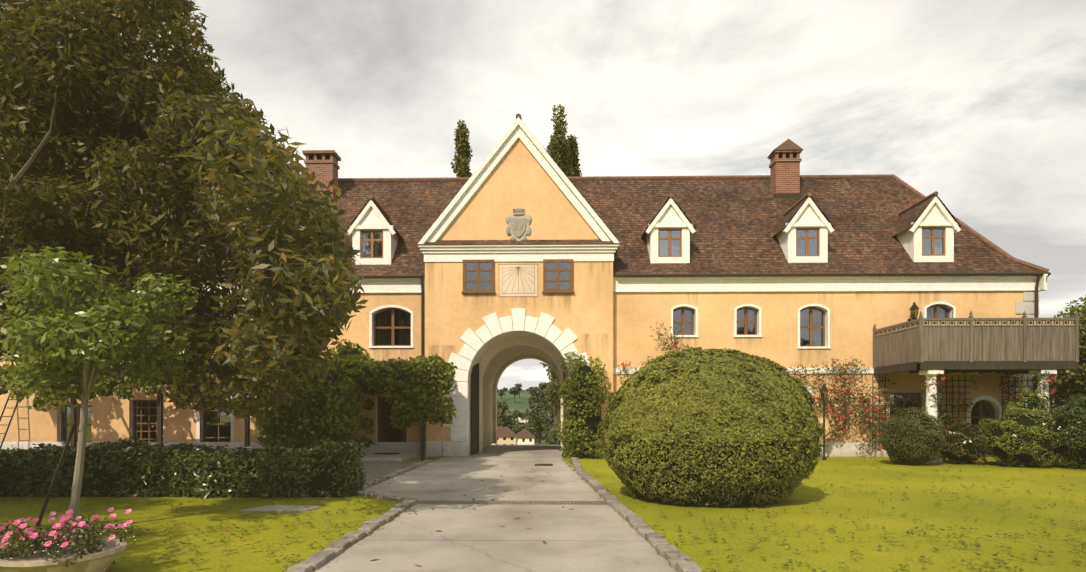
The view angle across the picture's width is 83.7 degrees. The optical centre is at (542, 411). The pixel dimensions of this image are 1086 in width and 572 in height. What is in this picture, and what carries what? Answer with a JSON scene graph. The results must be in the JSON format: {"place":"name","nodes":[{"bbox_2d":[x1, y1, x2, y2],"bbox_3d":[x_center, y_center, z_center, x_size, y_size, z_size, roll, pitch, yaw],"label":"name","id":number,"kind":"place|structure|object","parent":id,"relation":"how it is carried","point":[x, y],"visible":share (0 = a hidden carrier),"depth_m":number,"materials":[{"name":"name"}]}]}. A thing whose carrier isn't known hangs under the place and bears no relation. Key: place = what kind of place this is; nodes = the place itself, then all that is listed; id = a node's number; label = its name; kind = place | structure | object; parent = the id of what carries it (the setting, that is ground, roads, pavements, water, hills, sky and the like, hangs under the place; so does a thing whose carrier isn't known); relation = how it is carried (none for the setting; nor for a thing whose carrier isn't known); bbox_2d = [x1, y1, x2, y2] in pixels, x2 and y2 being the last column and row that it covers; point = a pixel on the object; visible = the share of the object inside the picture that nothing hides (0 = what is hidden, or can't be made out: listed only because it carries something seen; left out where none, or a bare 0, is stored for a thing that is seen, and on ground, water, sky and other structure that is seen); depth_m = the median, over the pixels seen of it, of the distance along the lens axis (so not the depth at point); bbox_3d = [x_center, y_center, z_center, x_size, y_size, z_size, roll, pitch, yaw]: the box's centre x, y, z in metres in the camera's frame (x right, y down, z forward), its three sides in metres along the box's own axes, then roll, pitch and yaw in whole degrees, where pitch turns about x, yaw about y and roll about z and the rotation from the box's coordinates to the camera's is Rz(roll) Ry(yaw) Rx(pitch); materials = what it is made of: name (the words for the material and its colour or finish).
{"place":"outdoors","nodes":[
{"label":"outdoors","id":0,"kind":"place"},
{"bbox_2d":[54,305,413,445],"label":"windows","id":1,"kind":"structure","parent":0,"point":[392,327],"depth_m":22.45,"materials":[{"name":"black glass"}]},
{"bbox_2d":[240,445,677,571],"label":"paving","id":2,"kind":"structure","parent":0,"point":[589,532],"depth_m":8.74,"materials":[{"name":"concrete"}]},
{"bbox_2d":[0,369,423,460],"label":"pergola","id":3,"kind":"object","parent":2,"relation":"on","point":[73,419],"depth_m":19.97,"materials":[{"name":"brown wood"}]},
{"bbox_2d":[0,339,456,452],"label":"pergola vine leaves","id":4,"kind":"object","parent":3,"relation":"attached to","point":[417,380],"depth_m":19.54,"materials":[{"name":"green plant"}]},
{"bbox_2d":[6,460,574,566],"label":"fallen leaves","id":5,"kind":"object","parent":2,"relation":"on","point":[286,510],"depth_m":9.42,"materials":[{"name":"brown plant"}]},
{"bbox_2d":[443,308,589,456],"bbox_3d":[-0.868,-1.053,21.872,5.450,5.298,0.410,0,0,1],"label":"arch surround","id":6,"kind":"object","parent":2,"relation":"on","point":[459,427],"depth_m":21.70,"materials":[{"name":"white stone"}]},
{"bbox_2d":[471,363,567,453],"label":"gate leaves","id":7,"kind":"object","parent":2,"relation":"on","point":[475,410],"depth_m":22.75,"materials":[{"name":"brown wood"}]},
{"bbox_2d":[534,464,552,465],"bbox_3d":[0.021,1.590,18.201,0.540,0.022,0.540,0,0,1],"label":"drain grate","id":8,"kind":"object","parent":2,"relation":"on","point":[543,465],"depth_m":17.94,"materials":[{"name":"grey metal"}]},
{"bbox_2d":[547,422,560,444],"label":"bush","id":9,"kind":"object","parent":2,"relation":"on","point":[552,437],"depth_m":42.68,"materials":[{"name":"green plant"}]},
{"bbox_2d":[528,421,539,444],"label":"hill tree","id":10,"kind":"object","parent":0,"point":[539,440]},
{"bbox_2d":[0,390,1085,571],"bbox_3d":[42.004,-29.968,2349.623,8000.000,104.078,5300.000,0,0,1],"label":"ground","id":11,"kind":"structure","parent":0,"point":[694,523],"depth_m":8.86,"materials":[{"name":"green plant"}]},
{"bbox_2d":[0,538,125,571],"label":"flower planter","id":12,"kind":"object","parent":11,"relation":"on","point":[104,558],"depth_m":5.50,"materials":[{"name":"stone"}]},
{"bbox_2d":[1,525,135,558],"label":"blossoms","id":13,"kind":"object","parent":12,"relation":"on","point":[64,536],"depth_m":5.51,"materials":[{"name":"pink plant"}]},
{"bbox_2d":[0,515,137,566],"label":"planter foliage","id":14,"kind":"object","parent":12,"relation":"on","point":[88,542],"depth_m":5.55,"materials":[{"name":"green plant"}]},
{"bbox_2d":[0,507,131,547],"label":"pink flowers","id":15,"kind":"object","parent":14,"relation":"on","point":[63,519],"depth_m":5.65,"materials":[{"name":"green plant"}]},
{"bbox_2d":[0,244,198,527],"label":"tree","id":16,"kind":"object","parent":11,"relation":"on","point":[91,328],"depth_m":7.83,"materials":[{"name":"green plant"}]},
{"bbox_2d":[0,437,366,498],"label":"hedge","id":17,"kind":"object","parent":11,"relation":"on","point":[354,468],"depth_m":11.38,"materials":[{"name":"green plant"}]},
{"bbox_2d":[0,0,368,419],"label":"tree","id":18,"kind":"object","parent":11,"relation":"on","point":[297,305],"depth_m":10.54,"materials":[{"name":"green plant"}]},
{"bbox_2d":[0,391,399,453],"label":"yard clutter","id":19,"kind":"object","parent":11,"relation":"on","point":[5,433],"depth_m":21.70,"materials":[{"name":"wood"}]},
{"bbox_2d":[0,293,424,441],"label":"wing wall","id":20,"kind":"structure","parent":11,"relation":"on","point":[112,418],"depth_m":22.25,"materials":[{"name":"paint"}]},
{"bbox_2d":[46,293,411,363],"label":"wing wall stains","id":21,"kind":"object","parent":20,"relation":"attached to","point":[373,350],"depth_m":22.10,"materials":[{"name":"orange paint"}]},
{"bbox_2d":[378,397,406,441],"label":"entrance door","id":22,"kind":"structure","parent":20,"relation":"attached to","point":[383,421],"depth_m":22.80,"materials":[{"name":"brown wood"}]},
{"bbox_2d":[331,416,425,459],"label":"vine stems","id":23,"kind":"object","parent":11,"relation":"on","point":[424,440],"depth_m":19.76,"materials":[{"name":"brown plant"}]},
{"bbox_2d":[389,399,400,441],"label":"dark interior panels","id":24,"kind":"object","parent":11,"relation":"on","point":[394,434],"depth_m":23.51,"materials":[{"name":"black"}]},
{"bbox_2d":[284,457,702,571],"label":"kerb setts","id":25,"kind":"structure","parent":11,"relation":"on","point":[655,540],"depth_m":8.04,"materials":[{"name":"stone"}]},
{"bbox_2d":[497,401,502,409],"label":"tree leaves","id":26,"kind":"object","parent":11,"relation":"on","point":[500,404],"depth_m":620.74,"materials":[{"name":"green plant"}]},
{"bbox_2d":[498,387,507,399],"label":"tree leaves","id":27,"kind":"object","parent":11,"relation":"on","point":[501,392],"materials":[{"name":"green plant"}]},
{"bbox_2d":[497,401,508,410],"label":"tree leaves","id":28,"kind":"object","parent":11,"relation":"on","point":[504,405],"depth_m":663.95,"materials":[{"name":"green plant"}]},
{"bbox_2d":[497,409,515,429],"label":"tree leaves","id":29,"kind":"object","parent":11,"relation":"on","point":[509,422],"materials":[{"name":"green plant"}]},
{"bbox_2d":[498,408,514,421],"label":"tree leaves","id":30,"kind":"object","parent":11,"relation":"on","point":[511,415],"depth_m":491.19,"materials":[{"name":"green plant"}]},
{"bbox_2d":[509,386,519,402],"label":"tree leaves","id":31,"kind":"object","parent":11,"relation":"on","point":[513,390],"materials":[{"name":"green plant"}]},
{"bbox_2d":[491,409,537,444],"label":"houses","id":32,"kind":"structure","parent":11,"relation":"on","point":[506,435],"depth_m":259.76,"materials":[{"name":"white paint"}]},
{"bbox_2d":[514,383,522,397],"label":"tree leaves","id":33,"kind":"object","parent":11,"relation":"on","point":[518,386],"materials":[{"name":"green plant"}]},
{"bbox_2d":[469,332,568,455],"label":"tunnel","id":34,"kind":"structure","parent":11,"relation":"on","point":[496,357],"depth_m":23.80,"materials":[{"name":"paint"}]},
{"bbox_2d":[425,138,612,456],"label":"gate wall","id":35,"kind":"structure","parent":11,"relation":"on","point":[518,177],"depth_m":21.72,"materials":[{"name":"orange paint"}]},
{"bbox_2d":[461,259,573,293],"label":"gate windows","id":36,"kind":"structure","parent":35,"relation":"in","point":[478,276],"depth_m":21.67,"materials":[{"name":"brown wood"}]},
{"bbox_2d":[418,117,618,456],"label":"gate trims","id":37,"kind":"object","parent":35,"relation":"attached to","point":[518,128],"depth_m":21.61,"materials":[{"name":"white paint"}]},
{"bbox_2d":[417,239,619,244],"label":"gate cornice tiles","id":38,"kind":"object","parent":37,"relation":"on","point":[450,242],"depth_m":21.59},
{"bbox_2d":[426,261,610,358],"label":"wall stains","id":39,"kind":"object","parent":35,"relation":"attached to","point":[509,305],"depth_m":21.71,"materials":[{"name":"paint"}]},
{"bbox_2d":[499,264,537,296],"bbox_3d":[-0.885,-4.709,21.510,1.410,1.180,0.435,0,0,1],"label":"sundial","id":40,"kind":"object","parent":35,"relation":"attached to","point":[518,280],"depth_m":21.71,"materials":[{"name":"beige paint"}]},
{"bbox_2d":[505,208,531,244],"bbox_3d":[-0.872,-6.625,21.679,0.944,1.328,0.131,0,0,1],"label":"coat of arms","id":41,"kind":"object","parent":35,"relation":"attached to","point":[518,228],"depth_m":21.66},
{"bbox_2d":[513,410,525,422],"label":"tree leaves","id":42,"kind":"object","parent":11,"relation":"on","point":[518,413],"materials":[{"name":"green plant"}]},
{"bbox_2d":[512,422,533,434],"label":"tree leaves","id":43,"kind":"object","parent":11,"relation":"on","point":[516,428],"depth_m":390.51,"materials":[{"name":"green plant"}]},
{"bbox_2d":[516,421,530,433],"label":"tree leaves","id":44,"kind":"object","parent":11,"relation":"on","point":[524,425],"depth_m":360.91,"materials":[{"name":"green plant"}]},
{"bbox_2d":[0,274,1048,456],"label":"eaves cornices","id":45,"kind":"object","parent":11,"relation":"on","point":[798,284],"depth_m":21.79,"materials":[{"name":"white paint"}]},
{"bbox_2d":[216,272,1050,396],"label":"gutters","id":46,"kind":"object","parent":45,"relation":"on","point":[1038,274],"depth_m":21.57,"materials":[{"name":"orange metal"}]},
{"bbox_2d":[529,395,542,405],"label":"tree leaves","id":47,"kind":"object","parent":11,"relation":"on","point":[533,399],"depth_m":692.48,"materials":[{"name":"green plant"}]},
{"bbox_2d":[530,387,544,401],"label":"tree leaves","id":48,"kind":"object","parent":11,"relation":"on","point":[538,392],"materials":[{"name":"green plant"}]},
{"bbox_2d":[0,456,1085,571],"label":"grass tufts","id":49,"kind":"object","parent":11,"relation":"on","point":[676,544],"depth_m":7.87,"materials":[{"name":"green plant"}]},
{"bbox_2d":[1054,401,1085,464],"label":"shrub","id":50,"kind":"object","parent":49,"relation":"on","point":[1063,425],"depth_m":16.80,"materials":[{"name":"green plant"}]},
{"bbox_2d":[0,457,1085,571],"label":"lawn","id":51,"kind":"structure","parent":11,"relation":"on","point":[568,461],"depth_m":8.12,"materials":[{"name":"green plant"}]},
{"bbox_2d":[556,351,611,458],"bbox_3d":[1.414,-0.176,20.982,1.958,3.921,1.526,0,0,1],"label":"arch vine","id":52,"kind":"object","parent":51,"relation":"on","point":[569,437],"depth_m":20.73,"materials":[{"name":"green plant"}]},
{"bbox_2d":[541,409,547,421],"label":"tree","id":53,"kind":"object","parent":11,"relation":"on","point":[543,418],"depth_m":95.87,"materials":[{"name":"green plant"}]},
{"bbox_2d":[540,379,554,444],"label":"conifer leaves","id":54,"kind":"object","parent":11,"relation":"on","point":[549,415],"depth_m":64.91,"materials":[{"name":"green plant"}]},
{"bbox_2d":[554,372,560,424],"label":"poplar trunk","id":55,"kind":"object","parent":11,"relation":"on","point":[557,414],"depth_m":54.72,"materials":[{"name":"plant"}]},
{"bbox_2d":[540,104,573,408],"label":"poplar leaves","id":56,"kind":"object","parent":55,"relation":"attached to","point":[558,150],"depth_m":54.45,"materials":[{"name":"green plant"}]},
{"bbox_2d":[564,134,581,176],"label":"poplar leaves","id":57,"kind":"object","parent":55,"relation":"attached to","point":[573,159],"depth_m":56.58,"materials":[{"name":"green plant"}]},
{"bbox_2d":[597,347,825,506],"bbox_3d":[3.058,0.180,11.359,4.027,2.844,3.952,0,0,1],"label":"round bush","id":58,"kind":"object","parent":11,"relation":"on","point":[787,387],"depth_m":9.93,"materials":[{"name":"green plant"}]},
{"bbox_2d":[613,274,1032,442],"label":"wing wall","id":59,"kind":"structure","parent":11,"relation":"on","point":[636,315],"depth_m":21.82,"materials":[{"name":"paint"}]},
{"bbox_2d":[628,291,997,379],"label":"wing wall stains","id":60,"kind":"object","parent":59,"relation":"attached to","point":[870,300],"depth_m":21.79,"materials":[{"name":"orange paint"}]},
{"bbox_2d":[819,302,918,459],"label":"lanterns","id":61,"kind":"object","parent":59,"relation":"on","point":[913,309],"depth_m":20.12,"materials":[{"name":"grey metal"}]},
{"bbox_2d":[1015,291,1039,395],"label":"quoins","id":62,"kind":"object","parent":59,"relation":"attached to","point":[1027,304],"depth_m":21.66,"materials":[{"name":"stone"}]},
{"bbox_2d":[616,321,1058,457],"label":"rose leaves","id":63,"kind":"object","parent":11,"relation":"on","point":[939,417],"depth_m":21.41,"materials":[{"name":"green plant"}]},
{"bbox_2d":[621,336,1056,455],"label":"climbing rose flowers","id":64,"kind":"object","parent":11,"relation":"on","point":[862,398],"depth_m":21.31,"materials":[{"name":"red plant"}]},
{"bbox_2d":[883,412,939,462],"bbox_3d":[11.177,0.781,18.402,1.530,1.548,1.530,0,0,1],"label":"box ball","id":65,"kind":"object","parent":11,"relation":"on","point":[916,429],"depth_m":17.90,"materials":[{"name":"green plant"}]},
{"bbox_2d":[878,407,946,464],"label":"box ball leaves","id":66,"kind":"object","parent":11,"relation":"on","point":[884,444],"depth_m":17.91,"materials":[{"name":"green plant"}]},
{"bbox_2d":[872,376,1034,449],"bbox_3d":[14.711,0.026,21.692,5.790,2.650,0.035,0,0,1],"label":"trellis","id":67,"kind":"object","parent":11,"relation":"on","point":[958,386],"depth_m":21.68,"materials":[{"name":"brown wood"}]},
{"bbox_2d":[939,418,990,464],"bbox_3d":[12.913,0.895,18.660,1.675,1.414,1.450,0,0,1],"label":"rusty shrub","id":68,"kind":"object","parent":11,"relation":"on","point":[969,447],"depth_m":18.31,"materials":[{"name":"green plant"}]},
{"bbox_2d":[873,310,1078,374],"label":"balcony","id":69,"kind":"structure","parent":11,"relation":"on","point":[1024,344],"depth_m":18.96,"materials":[{"name":"brown wood"}]},
{"bbox_2d":[919,369,1058,462],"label":"balcony columns","id":70,"kind":"structure","parent":11,"relation":"on","point":[928,374],"depth_m":19.09,"materials":[{"name":"white paint"}]},
{"bbox_2d":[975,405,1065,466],"bbox_3d":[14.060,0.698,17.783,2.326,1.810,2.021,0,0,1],"label":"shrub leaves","id":71,"kind":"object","parent":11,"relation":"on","point":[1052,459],"depth_m":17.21,"materials":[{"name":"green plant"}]},
{"bbox_2d":[987,413,1059,464],"bbox_3d":[14.065,0.801,17.750,1.800,1.530,1.620,0,0,1],"label":"shrub","id":72,"kind":"object","parent":11,"relation":"on","point":[1022,457],"depth_m":17.26,"materials":[{"name":"green plant"}]},
{"bbox_2d":[949,414,1060,443],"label":"flowers","id":73,"kind":"object","parent":72,"relation":"on","point":[964,442],"depth_m":17.46,"materials":[{"name":"white plant"}]},
{"bbox_2d":[1003,381,1050,417],"bbox_3d":[14.916,0.321,18.636,1.408,2.578,1.237,0,0,1],"label":"tall shrub","id":74,"kind":"object","parent":11,"relation":"on","point":[1031,395],"depth_m":18.44,"materials":[{"name":"green plant"}]},
{"bbox_2d":[1046,394,1085,468],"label":"leaves","id":75,"kind":"object","parent":11,"relation":"on","point":[1064,459],"depth_m":16.83,"materials":[{"name":"green plant"}]},
{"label":"poplar trunk","id":76,"kind":"object","parent":11,"relation":"on","visible":0},
{"bbox_2d":[451,120,472,176],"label":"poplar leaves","id":77,"kind":"object","parent":76,"relation":"attached to","point":[462,147],"depth_m":54.83,"materials":[{"name":"green plant"}]},
{"bbox_3d":[-1.624,-2.229,26.882,38.800,7.660,8.700,0,0,1],"label":"end and back walls","id":78,"kind":"object","parent":11,"relation":"on","visible":0},
{"bbox_2d":[107,120,1042,275],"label":"roof","id":79,"kind":"structure","parent":78,"relation":"on","point":[736,223],"depth_m":24.21,"materials":[{"name":"tile"}]},
{"bbox_2d":[302,139,803,199],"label":"chimneys","id":80,"kind":"object","parent":79,"relation":"attached to","point":[785,161],"depth_m":25.35,"materials":[{"name":"brick"}]},
{"bbox_2d":[112,113,1048,271],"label":"ridge tiles","id":81,"kind":"object","parent":79,"relation":"attached to","point":[972,231],"depth_m":26.37,"materials":[{"name":"brown tile"}]},
{"bbox_2d":[347,196,960,264],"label":"dormer walls","id":82,"kind":"structure","parent":79,"relation":"attached to","point":[809,214],"depth_m":22.26,"materials":[{"name":"white paint"}]},
{"bbox_2d":[360,227,944,257],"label":"dormer windows","id":83,"kind":"structure","parent":82,"relation":"in","point":[670,242],"depth_m":22.37,"materials":[{"name":"grey glass"}]},
{"bbox_2d":[347,191,961,236],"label":"dormer roofs","id":84,"kind":"structure","parent":82,"relation":"on","point":[909,215],"depth_m":22.70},
{"bbox_3d":[26.165,-1.700,25.686,2.837,7.420,1.722,0,0,1],"label":"tree wood","id":85,"kind":"object","parent":11,"relation":"on","visible":0},
{"bbox_2d":[1054,294,1085,320],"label":"tree leaves","id":86,"kind":"object","parent":85,"relation":"attached to","point":[1072,308],"depth_m":26.92,"materials":[{"name":"green plant"}]},
{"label":"tree wood","id":87,"kind":"object","parent":11,"relation":"on","visible":0},
{"bbox_2d":[1049,309,1085,413],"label":"tree leaves","id":88,"kind":"object","parent":87,"relation":"attached to","point":[1070,381],"depth_m":21.70,"materials":[{"name":"green plant"}]},
{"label":"tree wood","id":89,"kind":"object","parent":11,"relation":"on","visible":0},
{"bbox_2d":[525,402,548,437],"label":"tree leaves","id":90,"kind":"object","parent":89,"relation":"on","point":[534,415],"depth_m":128.25,"materials":[{"name":"green plant"}]},
{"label":"hill tree","id":91,"kind":"object","parent":11,"relation":"on","visible":0},
{"bbox_2d":[538,382,548,390],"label":"tree leaves","id":92,"kind":"object","parent":91,"relation":"on","point":[542,386],"depth_m":863.26,"materials":[{"name":"green plant"}]},
{"bbox_2d":[2,0,1085,389],"label":"sky","id":93,"kind":"structure","parent":0,"point":[980,105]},
{"bbox_2d":[670,302,1001,434],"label":"windows","id":94,"kind":"structure","parent":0,"point":[811,329],"depth_m":22.00,"materials":[{"name":"white glass"}]}
]}

